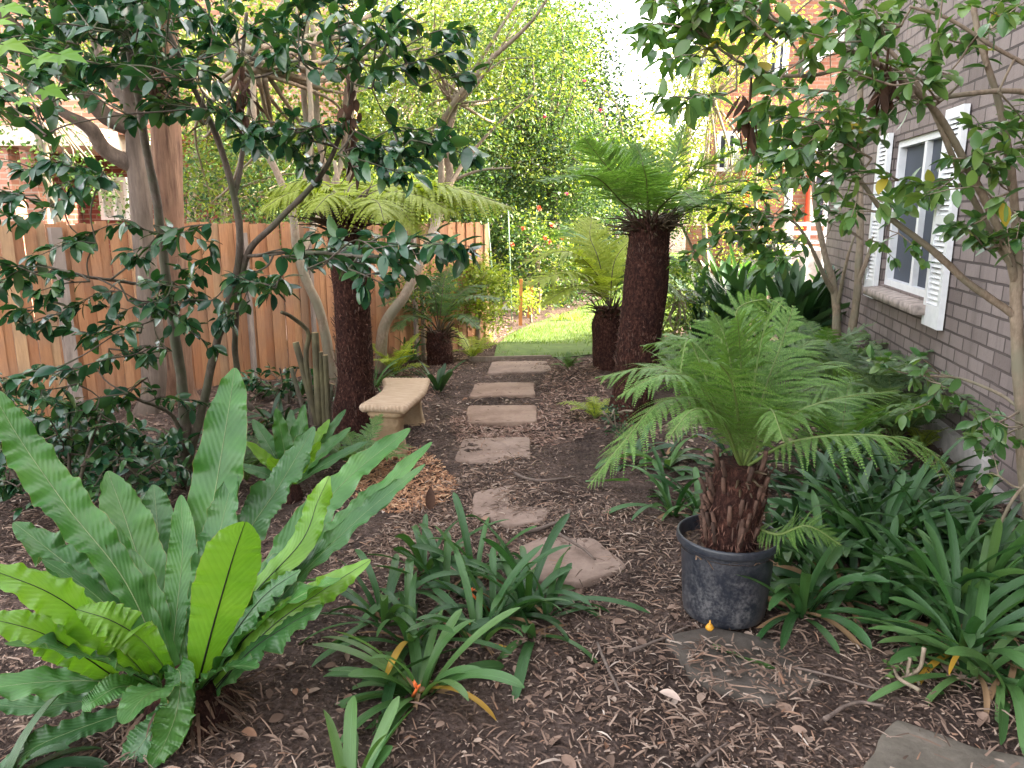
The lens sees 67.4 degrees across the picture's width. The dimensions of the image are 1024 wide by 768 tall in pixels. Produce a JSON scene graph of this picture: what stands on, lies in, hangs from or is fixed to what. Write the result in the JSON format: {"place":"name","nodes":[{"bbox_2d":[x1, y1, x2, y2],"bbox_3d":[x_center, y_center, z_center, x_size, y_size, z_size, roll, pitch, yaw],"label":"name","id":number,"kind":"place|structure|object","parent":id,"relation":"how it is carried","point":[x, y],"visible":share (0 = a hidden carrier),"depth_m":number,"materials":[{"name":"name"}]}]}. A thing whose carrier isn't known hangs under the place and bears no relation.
{"place":"outdoors","nodes":[
{"label":"outdoors","id":0,"kind":"place"},
{"bbox_2d":[0,219,1023,767],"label":"ground","id":1,"kind":"structure","parent":0,"point":[588,451],"depth_m":2.83,"materials":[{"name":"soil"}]},
{"bbox_2d":[0,2,86,106],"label":"maple sapling","id":2,"kind":"object","parent":1,"relation":"on","point":[16,46],"visible":1,"depth_m":1.94,"materials":[{"name":"green plant"}]},
{"bbox_2d":[0,391,112,485],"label":"camellia sapling","id":3,"kind":"object","parent":1,"relation":"on","point":[67,449],"visible":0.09,"depth_m":4.38,"materials":[{"name":"green plant"}]},
{"bbox_2d":[4,694,109,767],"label":"strap leaf clump","id":4,"kind":"object","parent":1,"relation":"on","point":[76,761],"visible":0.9,"depth_m":2.25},
{"bbox_2d":[0,0,129,224],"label":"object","id":5,"kind":"object","parent":1,"relation":"on","point":[41,145],"visible":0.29,"depth_m":8.78,"materials":[{"name":"plant"}]},
{"bbox_2d":[0,381,192,519],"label":"camellia sapling","id":6,"kind":"object","parent":1,"relation":"on","point":[9,489],"visible":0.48,"depth_m":3.96,"materials":[{"name":"green plant"}]},
{"bbox_2d":[61,418,199,501],"bbox_3d":[-2.169,0.470,4.513,0.792,0.583,1.524,-11,17,-40],"label":"camellia sapling","id":7,"kind":"object","parent":1,"relation":"on","point":[157,447],"visible":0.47,"depth_m":4.26,"materials":[{"name":"green plant"}]},
{"bbox_2d":[0,0,325,415],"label":"grey trunk tree","id":8,"kind":"object","parent":1,"relation":"on","point":[131,162],"visible":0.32,"depth_m":5.48,"materials":[{"name":"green plant"}]},
{"bbox_2d":[0,1,344,221],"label":"smooth stemmed tree","id":9,"kind":"object","parent":1,"relation":"on","point":[188,94],"visible":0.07,"depth_m":10.43,"materials":[{"name":"green plant"}]},
{"bbox_2d":[150,0,199,404],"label":"stringybark tree","id":10,"kind":"object","parent":1,"relation":"on","point":[166,149],"visible":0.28,"depth_m":5.85,"materials":[{"name":"brown plant"}]},
{"bbox_2d":[0,0,358,316],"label":"brick flats","id":11,"kind":"structure","parent":1,"relation":"on","point":[115,140],"depth_m":11.88,"materials":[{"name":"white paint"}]},
{"bbox_2d":[98,177,130,219],"bbox_3d":[-6.868,-3.202,13.274,0.500,0.718,0.087,0,13,0],"label":"window","id":12,"kind":"structure","parent":11,"relation":"in","point":[123,186],"depth_m":13.29,"materials":[{"name":"white paint"}]},
{"bbox_2d":[0,368,431,767],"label":"birds nest fern","id":13,"kind":"object","parent":1,"relation":"on","point":[190,611],"visible":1,"depth_m":2.46,"materials":[{"name":"plant"}]},
{"bbox_2d":[120,115,334,300],"bbox_3d":[-3.440,-2.024,9.637,2.583,2.918,2.657,7,15,29],"label":"hedge","id":14,"kind":"object","parent":1,"relation":"on","point":[250,192],"visible":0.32,"depth_m":9.37,"materials":[{"name":"green plant"}]},
{"bbox_2d":[0,219,488,417],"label":"paling fence","id":15,"kind":"object","parent":1,"relation":"on","point":[263,340],"visible":0.25,"depth_m":6.74,"materials":[{"name":"brown wood"}]},
{"bbox_2d":[0,0,489,486],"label":"camellia","id":16,"kind":"object","parent":1,"relation":"on","point":[142,40],"visible":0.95,"depth_m":3.54,"materials":[{"name":"green plant"}]},
{"bbox_2d":[247,392,299,436],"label":"strap leaf clump","id":17,"kind":"object","parent":1,"relation":"on","point":[279,406],"visible":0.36,"depth_m":5.71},
{"bbox_2d":[240,364,334,404],"bbox_3d":[-1.808,0.008,6.428,0.805,0.502,1.029,4,13,18],"label":"camellia sapling","id":18,"kind":"object","parent":1,"relation":"on","point":[251,383],"visible":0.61,"depth_m":6.16,"materials":[{"name":"green plant"}]},
{"bbox_2d":[121,0,481,383],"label":"smooth stemmed tree","id":19,"kind":"object","parent":1,"relation":"on","point":[310,108],"visible":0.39,"depth_m":7.56,"materials":[{"name":"green plant"}]},
{"bbox_2d":[243,404,367,504],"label":"birds nest fern","id":20,"kind":"object","parent":1,"relation":"on","point":[285,434],"visible":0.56,"depth_m":4.44,"materials":[{"name":"plant"}]},
{"bbox_2d":[280,311,336,426],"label":"cut back shrub","id":21,"kind":"object","parent":1,"relation":"on","point":[319,404],"visible":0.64,"depth_m":5.72,"materials":[{"name":"green plant"}]},
{"bbox_2d":[285,67,445,197],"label":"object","id":22,"kind":"object","parent":1,"relation":"on","point":[375,111],"visible":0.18,"depth_m":12.74,"materials":[{"name":"green plant"}]},
{"bbox_2d":[324,696,411,767],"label":"strap leaf clump","id":23,"kind":"object","parent":1,"relation":"on","point":[346,756],"visible":1,"depth_m":2.25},
{"bbox_2d":[329,413,411,463],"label":"ground fern","id":24,"kind":"object","parent":1,"relation":"on","point":[367,445],"visible":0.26,"depth_m":4.92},
{"bbox_2d":[254,178,515,437],"bbox_3d":[-0.914,-0.556,5.743,1.892,1.928,1.967,0,13,0],"label":"tree fern","id":25,"kind":"object","parent":1,"relation":"on","point":[355,388],"visible":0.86,"depth_m":5.34,"materials":[{"name":"plant"}]},
{"bbox_2d":[359,378,429,456],"bbox_3d":[-0.825,0.225,5.584,0.402,0.366,0.931,0,13,0],"label":"garden bench","id":26,"kind":"object","parent":1,"relation":"on","point":[396,403],"visible":0.86,"depth_m":5.30,"materials":[{"name":"stone"}]},
{"bbox_2d":[344,445,456,513],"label":"wood chips","id":27,"kind":"object","parent":1,"relation":"on","point":[394,502],"visible":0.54,"depth_m":4.66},
{"bbox_2d":[372,332,428,375],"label":"ground fern","id":28,"kind":"object","parent":1,"relation":"on","point":[388,360],"visible":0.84,"depth_m":7.66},
{"bbox_2d":[298,549,511,712],"bbox_3d":[-0.498,0.903,2.983,0.738,0.421,1.025,-4,13,-18],"label":"strap leaf clump","id":29,"kind":"object","parent":1,"relation":"on","point":[403,608],"visible":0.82,"depth_m":2.96,"materials":[{"name":"plant"}]},
{"bbox_2d":[313,607,524,743],"bbox_3d":[-0.333,0.986,2.616,0.721,0.431,0.633,-8,15,-30],"label":"strap leaf clump","id":30,"kind":"object","parent":1,"relation":"on","point":[444,681],"visible":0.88,"depth_m":2.60,"materials":[{"name":"plant"}]},
{"bbox_2d":[375,238,497,359],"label":"fine leaved shrub","id":31,"kind":"object","parent":1,"relation":"on","point":[424,310],"visible":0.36,"depth_m":8.25,"materials":[{"name":"green plant"}]},
{"bbox_2d":[410,358,465,391],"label":"strap leaf clump","id":32,"kind":"object","parent":1,"relation":"on","point":[440,383],"visible":0.98,"depth_m":6.98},
{"bbox_2d":[378,267,505,365],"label":"tree fern","id":33,"kind":"object","parent":1,"relation":"on","point":[439,348],"visible":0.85,"depth_m":8.18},
{"bbox_2d":[358,492,536,624],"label":"strap leaf clump","id":34,"kind":"object","parent":1,"relation":"on","point":[425,541],"visible":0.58,"depth_m":3.39,"materials":[{"name":"plant"}]},
{"bbox_2d":[407,145,530,246],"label":"bush","id":35,"kind":"object","parent":1,"relation":"on","point":[457,182],"visible":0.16,"depth_m":12.08,"materials":[{"name":"green plant"}]},
{"bbox_2d":[452,327,498,356],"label":"ground fern","id":36,"kind":"object","parent":1,"relation":"on","point":[473,350],"visible":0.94,"depth_m":8.55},
{"bbox_2d":[328,0,644,373],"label":"leaning tree","id":37,"kind":"object","parent":1,"relation":"on","point":[456,99],"visible":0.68,"depth_m":8.55,"materials":[{"name":"green plant"}]},
{"bbox_2d":[362,315,610,477],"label":"bark mulch","id":38,"kind":"object","parent":1,"relation":"on","point":[517,431],"visible":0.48,"depth_m":6.25,"materials":[{"name":"wood"}]},
{"bbox_2d":[556,396,618,418],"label":"ground fern","id":39,"kind":"object","parent":38,"relation":"on","point":[595,413],"visible":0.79,"depth_m":6.16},
{"bbox_2d":[446,242,528,344],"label":"golden shrub","id":40,"kind":"object","parent":1,"relation":"on","point":[490,282],"visible":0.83,"depth_m":9.02,"materials":[{"name":"green plant"}]},
{"bbox_2d":[353,0,629,193],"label":"tall backlit tree","id":41,"kind":"object","parent":1,"relation":"on","point":[388,2],"visible":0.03,"depth_m":22.29,"materials":[{"name":"green plant"}]},
{"bbox_2d":[455,437,530,463],"bbox_3d":[-0.124,0.477,5.244,0.511,0.064,0.629,0,13,0],"label":"stepping stone","id":42,"kind":"object","parent":1,"relation":"on","point":[497,445],"visible":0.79,"depth_m":5.23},
{"bbox_2d":[357,0,636,181],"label":"backlit tree","id":43,"kind":"object","parent":1,"relation":"on","point":[441,15],"visible":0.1,"depth_m":15.62,"materials":[{"name":"green plant"}]},
{"bbox_2d":[466,405,536,427],"bbox_3d":[-0.082,0.263,6.184,0.580,0.067,0.550,0,13,0],"label":"stepping stone","id":44,"kind":"object","parent":1,"relation":"on","point":[500,414],"visible":0.92,"depth_m":6.11,"materials":[{"name":"stone"}]},
{"bbox_2d":[469,382,534,398],"bbox_3d":[-0.078,0.073,7.033,0.597,0.065,0.574,0,13,0],"label":"stepping stone","id":45,"kind":"object","parent":1,"relation":"on","point":[485,390],"visible":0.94,"depth_m":6.96,"materials":[{"name":"stone"}]},
{"bbox_2d":[472,485,551,529],"bbox_3d":[0.009,0.692,4.295,0.467,0.061,0.591,0,13,0],"label":"stepping stone","id":46,"kind":"object","parent":1,"relation":"on","point":[480,499],"visible":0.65,"depth_m":4.16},
{"bbox_2d":[386,513,649,681],"bbox_3d":[0.071,0.833,3.042,0.997,0.535,0.949,0,13,0],"label":"strap leaf clump","id":47,"kind":"object","parent":1,"relation":"on","point":[475,605],"visible":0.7,"depth_m":3.09,"materials":[{"name":"plant"}]},
{"bbox_2d":[487,361,550,375],"bbox_3d":[0.077,-0.153,8.036,0.662,0.066,0.654,0,13,0],"label":"stepping stone","id":48,"kind":"object","parent":1,"relation":"on","point":[502,367],"visible":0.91,"depth_m":7.97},
{"bbox_2d":[504,284,553,322],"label":"golden shrub","id":49,"kind":"object","parent":1,"relation":"on","point":[526,301],"visible":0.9,"depth_m":11.18,"materials":[{"name":"beige plant"}]},
{"bbox_2d":[402,0,655,295],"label":"tree","id":50,"kind":"object","parent":1,"relation":"on","point":[531,145],"visible":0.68,"depth_m":12.80,"materials":[{"name":"green plant"}]},
{"bbox_2d":[464,547,609,700],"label":"strap leaf clump","id":51,"kind":"object","parent":1,"relation":"on","point":[552,584],"visible":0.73,"depth_m":3.03,"materials":[{"name":"plant"}]},
{"bbox_2d":[467,193,614,308],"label":"dark shrub","id":52,"kind":"object","parent":1,"relation":"on","point":[500,228],"visible":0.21,"depth_m":12.85,"materials":[{"name":"green plant"}]},
{"bbox_2d":[486,190,600,315],"bbox_3d":[0.416,-2.011,12.120,2.537,2.076,2.331,0,13,0],"label":"hibiscus","id":53,"kind":"object","parent":1,"relation":"on","point":[524,249],"visible":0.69,"depth_m":11.95,"materials":[{"name":"green plant"}]},
{"bbox_2d":[523,537,625,590],"bbox_3d":[0.284,0.845,3.620,0.490,0.060,0.498,0,13,0],"label":"stepping stone","id":54,"kind":"object","parent":1,"relation":"on","point":[578,558],"visible":0.61,"depth_m":3.57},
{"bbox_2d":[485,111,681,243],"bbox_3d":[2.459,-7.431,29.435,8.245,6.205,7.609,0,13,0],"label":"screen tree","id":55,"kind":"object","parent":1,"relation":"on","point":[560,196],"visible":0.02,"depth_m":28.40,"materials":[{"name":"green plant"}]},
{"bbox_2d":[492,0,689,273],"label":"dark tree","id":56,"kind":"object","parent":1,"relation":"on","point":[609,56],"visible":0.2,"depth_m":18.42,"materials":[{"name":"green plant"}]},
{"bbox_2d":[522,215,694,371],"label":"tree fern","id":57,"kind":"object","parent":1,"relation":"on","point":[605,276],"visible":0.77,"depth_m":7.90,"materials":[{"name":"plant"}]},
{"bbox_2d":[594,395,634,441],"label":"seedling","id":58,"kind":"object","parent":1,"relation":"on","point":[607,418],"visible":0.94,"depth_m":5.43,"materials":[{"name":"green plant"}]},
{"bbox_2d":[539,185,708,292],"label":"dark shrub","id":59,"kind":"object","parent":1,"relation":"on","point":[618,232],"visible":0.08,"depth_m":15.12,"materials":[{"name":"green plant"}]},
{"bbox_2d":[595,422,700,470],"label":"strap leaf clump","id":60,"kind":"object","parent":1,"relation":"on","point":[670,446],"visible":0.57,"depth_m":5.03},
{"bbox_2d":[606,446,700,520],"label":"strap leaf clump","id":61,"kind":"object","parent":1,"relation":"on","point":[663,495],"visible":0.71,"depth_m":4.24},
{"bbox_2d":[604,85,704,215],"bbox_3d":[5.856,-9.146,32.406,6.410,6.839,6.324,5,14,22],"label":"lime tree","id":62,"kind":"object","parent":1,"relation":"on","point":[638,138],"visible":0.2,"depth_m":31.68,"materials":[{"name":"green plant"}]},
{"bbox_2d":[536,124,780,424],"bbox_3d":[1.144,-0.808,5.954,1.740,2.344,1.663,3,13,12],"label":"tree fern","id":63,"kind":"object","parent":1,"relation":"on","point":[637,179],"visible":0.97,"depth_m":5.84,"materials":[{"name":"plant"}]},
{"bbox_2d":[618,435,701,475],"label":"strap leaf clump","id":64,"kind":"object","parent":1,"relation":"on","point":[674,458],"visible":0.76,"depth_m":4.89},
{"bbox_2d":[616,6,732,224],"bbox_3d":[7.471,-10.519,29.988,6.776,10.615,6.944,-12,17,-42],"label":"gum tree","id":65,"kind":"object","parent":1,"relation":"on","point":[676,92],"visible":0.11,"depth_m":30.01,"materials":[{"name":"green plant"}]},
{"bbox_2d":[659,258,720,355],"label":"soft green shrub","id":66,"kind":"object","parent":1,"relation":"on","point":[674,307],"visible":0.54,"depth_m":8.47,"materials":[{"name":"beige plant"}]},
{"bbox_2d":[665,254,782,344],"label":"broad leaf clump","id":67,"kind":"object","parent":1,"relation":"on","point":[719,295],"visible":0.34,"depth_m":9.39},
{"bbox_2d":[675,514,781,629],"bbox_3d":[0.877,0.761,3.123,0.422,0.342,0.450,0,13,0],"label":"plant pot","id":68,"kind":"object","parent":1,"relation":"on","point":[717,592],"visible":0.66,"depth_m":2.99,"materials":[{"name":"plastic"}]},
{"bbox_2d":[587,284,962,557],"bbox_3d":[0.920,0.187,3.086,1.306,1.113,1.087,0,13,0],"label":"tree fern","id":69,"kind":"object","parent":68,"relation":"in","point":[733,499],"visible":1,"depth_m":2.96,"materials":[{"name":"plant"}]},
{"bbox_2d":[627,0,831,268],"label":"pale garden tree","id":70,"kind":"object","parent":1,"relation":"on","point":[710,126],"visible":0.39,"depth_m":16.38,"materials":[{"name":"green plant"}]},
{"bbox_2d":[667,431,791,496],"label":"strap leaf clump","id":71,"kind":"object","parent":1,"relation":"on","point":[709,463],"visible":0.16,"depth_m":4.68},
{"bbox_2d":[665,628,820,707],"bbox_3d":[0.841,1.032,2.812,0.418,0.050,0.486,-4,13,-17],"label":"stepping stone","id":72,"kind":"object","parent":1,"relation":"on","point":[742,640],"visible":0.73,"depth_m":2.78,"materials":[{"name":"stone"}]},
{"bbox_2d":[455,382,1019,767],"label":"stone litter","id":73,"kind":"object","parent":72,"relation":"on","point":[722,648],"visible":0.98,"depth_m":2.71,"materials":[{"name":"brown plant"}]},
{"bbox_2d":[669,83,822,267],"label":"lawn shrub","id":74,"kind":"object","parent":1,"relation":"on","point":[755,170],"visible":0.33,"depth_m":14.13,"materials":[{"name":"green plant"}]},
{"bbox_2d":[673,243,849,348],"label":"broad leaf clump","id":75,"kind":"object","parent":1,"relation":"on","point":[806,290],"visible":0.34,"depth_m":8.90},
{"bbox_2d":[701,0,846,281],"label":"red brick house","id":76,"kind":"structure","parent":1,"relation":"on","point":[797,198],"depth_m":17.95,"materials":[{"name":"brick"}]},
{"bbox_2d":[717,131,739,171],"bbox_3d":[5.107,-5.529,18.271,0.528,0.919,0.160,0,13,0],"label":"window","id":77,"kind":"structure","parent":76,"relation":"in","point":[721,141],"depth_m":18.26,"materials":[{"name":"white paint"}]},
{"bbox_2d":[767,38,789,73],"bbox_3d":[6.147,-7.561,17.814,0.497,0.831,0.160,0,13,0],"label":"window","id":78,"kind":"structure","parent":76,"relation":"in","point":[779,62],"depth_m":17.76,"materials":[{"name":"white paint"}]},
{"bbox_2d":[725,241,842,343],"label":"broad leaf clump","id":79,"kind":"object","parent":1,"relation":"on","point":[809,314],"visible":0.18,"depth_m":8.98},
{"bbox_2d":[667,0,941,353],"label":"camellia","id":80,"kind":"object","parent":1,"relation":"on","point":[767,262],"visible":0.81,"depth_m":5.54,"materials":[{"name":"green plant"}]},
{"bbox_2d":[733,323,884,390],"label":"ground fern","id":81,"kind":"object","parent":1,"relation":"on","point":[854,331],"visible":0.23,"depth_m":6.86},
{"bbox_2d":[745,310,890,370],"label":"ground fern","id":82,"kind":"object","parent":1,"relation":"on","point":[818,335],"visible":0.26,"depth_m":7.29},
{"bbox_2d":[692,451,947,565],"bbox_3d":[1.492,0.652,3.744,1.196,0.522,0.922,5,14,22],"label":"strap leaf clump","id":83,"kind":"object","parent":1,"relation":"on","point":[804,487],"visible":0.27,"depth_m":3.83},
{"bbox_2d":[622,0,1023,522],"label":"camellia","id":84,"kind":"object","parent":1,"relation":"on","point":[868,36],"visible":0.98,"depth_m":2.94,"materials":[{"name":"green plant"}]},
{"bbox_2d":[747,326,937,419],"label":"ground fern","id":85,"kind":"object","parent":1,"relation":"on","point":[842,351],"visible":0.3,"depth_m":6.04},
{"bbox_2d":[734,529,959,653],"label":"strap leaf clump","id":86,"kind":"object","parent":1,"relation":"on","point":[804,584],"visible":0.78,"depth_m":3.06,"materials":[{"name":"plant"}]},
{"bbox_2d":[766,439,944,524],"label":"strap leaf clump","id":87,"kind":"object","parent":1,"relation":"on","point":[821,470],"visible":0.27,"depth_m":4.28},
{"bbox_2d":[768,490,948,598],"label":"strap leaf clump","id":88,"kind":"object","parent":1,"relation":"on","point":[788,556],"visible":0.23,"depth_m":3.46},
{"bbox_2d":[773,375,962,469],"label":"ground fern","id":89,"kind":"object","parent":1,"relation":"on","point":[874,420],"visible":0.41,"depth_m":4.91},
{"bbox_2d":[768,455,983,556],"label":"strap leaf clump","id":90,"kind":"object","parent":1,"relation":"on","point":[838,519],"visible":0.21,"depth_m":3.67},
{"bbox_2d":[767,454,990,574],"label":"strap leaf clump","id":91,"kind":"object","parent":1,"relation":"on","point":[894,503],"visible":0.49,"depth_m":3.63,"materials":[{"name":"plant"}]},
{"bbox_2d":[765,419,997,517],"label":"strap leaf clump","id":92,"kind":"object","parent":1,"relation":"on","point":[914,470],"visible":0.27,"depth_m":4.42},
{"bbox_2d":[805,342,977,441],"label":"ground fern","id":93,"kind":"object","parent":1,"relation":"on","point":[898,398],"visible":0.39,"depth_m":5.38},
{"bbox_2d":[817,439,978,525],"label":"strap leaf clump","id":94,"kind":"object","parent":1,"relation":"on","point":[881,463],"visible":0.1,"depth_m":4.21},
{"bbox_2d":[781,515,1023,615],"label":"strap leaf clump","id":95,"kind":"object","parent":1,"relation":"on","point":[836,599],"visible":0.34,"depth_m":3.16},
{"bbox_2d":[883,647,945,694],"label":"twig","id":96,"kind":"object","parent":1,"relation":"on","point":[924,654],"visible":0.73,"depth_m":2.62,"materials":[{"name":"wood"}]},
{"bbox_2d":[815,0,1023,515],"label":"brick house","id":97,"kind":"structure","parent":1,"relation":"on","point":[953,322],"depth_m":5.49,"materials":[{"name":"brick"}]},
{"bbox_2d":[863,130,941,314],"bbox_3d":[3.278,-1.340,6.310,0.260,1.360,1.528,2,13,11],"label":"window","id":98,"kind":"structure","parent":97,"relation":"in","point":[914,153],"depth_m":6.44,"materials":[{"name":"white paint"}]},
{"bbox_2d":[829,508,1023,691],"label":"strap leaf clump","id":99,"kind":"object","parent":1,"relation":"on","point":[968,625],"visible":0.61,"depth_m":2.87,"materials":[{"name":"plant"}]},
{"bbox_2d":[905,426,953,449],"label":"ground fern","id":100,"kind":"object","parent":1,"relation":"on","point":[925,438],"visible":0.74,"depth_m":5.27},
{"bbox_2d":[838,518,1023,645],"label":"strap leaf clump","id":101,"kind":"object","parent":1,"relation":"on","point":[991,544],"visible":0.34,"depth_m":3.12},
{"bbox_2d":[846,507,1023,624],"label":"strap leaf clump","id":102,"kind":"object","parent":1,"relation":"on","point":[899,544],"visible":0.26,"depth_m":3.24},
{"bbox_2d":[847,579,1023,756],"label":"strap leaf clump","id":103,"kind":"object","parent":1,"relation":"on","point":[967,655],"visible":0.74,"depth_m":2.68,"materials":[{"name":"plant"}]},
{"bbox_2d":[857,462,1023,575],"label":"strap leaf clump","id":104,"kind":"object","parent":1,"relation":"on","point":[979,504],"visible":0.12,"depth_m":3.60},
{"bbox_2d":[863,721,1023,767],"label":"stepping stone","id":105,"kind":"object","parent":1,"relation":"on","point":[891,752],"visible":0.95,"depth_m":2.29,"materials":[{"name":"stone"}]},
{"bbox_2d":[875,464,1018,542],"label":"strap leaf clump","id":106,"kind":"object","parent":1,"relation":"on","point":[966,489],"visible":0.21,"depth_m":3.96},
{"bbox_2d":[888,475,1020,560],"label":"strap leaf clump","id":107,"kind":"object","parent":1,"relation":"on","point":[957,524],"visible":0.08,"depth_m":3.60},
{"bbox_2d":[940,495,1023,624],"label":"strap leaf clump","id":108,"kind":"object","parent":1,"relation":"on","point":[1009,524],"visible":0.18,"depth_m":3.35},
{"bbox_2d":[353,0,784,218],"label":"sky","id":109,"kind":"structure","parent":0,"point":[625,7],"materials":[{"name":"white"}]},
{"bbox_2d":[494,252,707,356],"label":"lawn","id":110,"kind":"structure","parent":0,"point":[548,348],"depth_m":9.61,"materials":[{"name":"plant"}]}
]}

